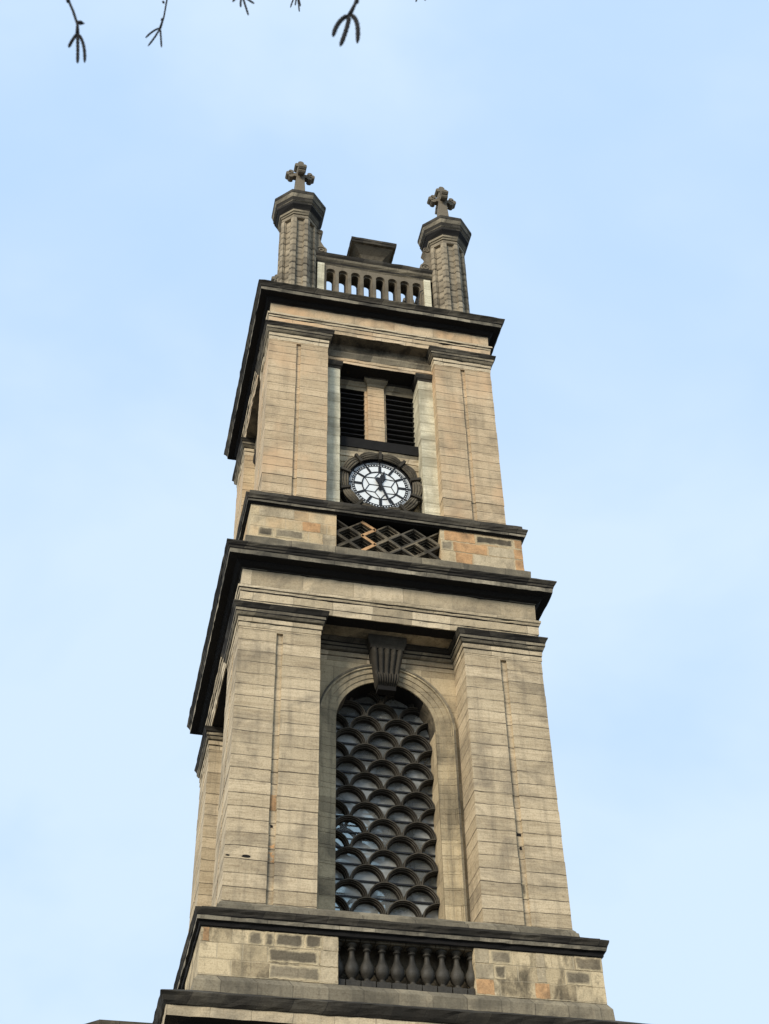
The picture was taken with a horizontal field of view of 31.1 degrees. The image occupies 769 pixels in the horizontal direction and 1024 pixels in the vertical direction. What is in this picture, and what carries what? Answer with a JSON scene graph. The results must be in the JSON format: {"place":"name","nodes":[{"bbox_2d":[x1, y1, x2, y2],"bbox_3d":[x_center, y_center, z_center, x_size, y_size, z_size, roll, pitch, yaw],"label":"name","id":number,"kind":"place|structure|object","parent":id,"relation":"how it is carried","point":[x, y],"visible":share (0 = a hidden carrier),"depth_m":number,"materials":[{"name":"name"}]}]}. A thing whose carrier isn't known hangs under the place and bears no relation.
{"place":"outdoors","nodes":[
{"label":"outdoors","id":0,"kind":"place"},
{"bbox_2d":[0,0,768,1023],"label":"sky","id":1,"kind":"structure","parent":0,"point":[605,163],"materials":[{"name":"blue"}]},
{"label":"ground","id":2,"kind":"structure","parent":0,"visible":0},
{"bbox_2d":[86,1019,151,1023],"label":"church hall","id":3,"kind":"structure","parent":2,"relation":"on","point":[99,1021],"depth_m":37.66,"materials":[{"name":"stone"}]},
{"bbox_2d":[66,0,425,63],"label":"birch tree","id":4,"kind":"object","parent":2,"relation":"on","point":[77,36],"visible":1,"depth_m":1.41,"materials":[{"name":"brown plant"}]},
{"bbox_2d":[152,161,644,1023],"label":"church tower","id":5,"kind":"structure","parent":2,"relation":"on","point":[370,663],"depth_m":35.82,"materials":[{"name":"stone"}]},
{"bbox_2d":[335,798,389,911],"bbox_3d":[-1.124,10.852,37.472,3.462,7.553,0.240,8,-43,-10],"label":"window pane","id":6,"kind":"structure","parent":5,"relation":"in","point":[343,826],"depth_m":38.52,"materials":[{"name":"glass"}]},
{"bbox_2d":[317,634,467,921],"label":"arched window","id":7,"kind":"structure","parent":5,"relation":"in","point":[363,870],"depth_m":34.11,"materials":[{"name":"stone"}]}
]}

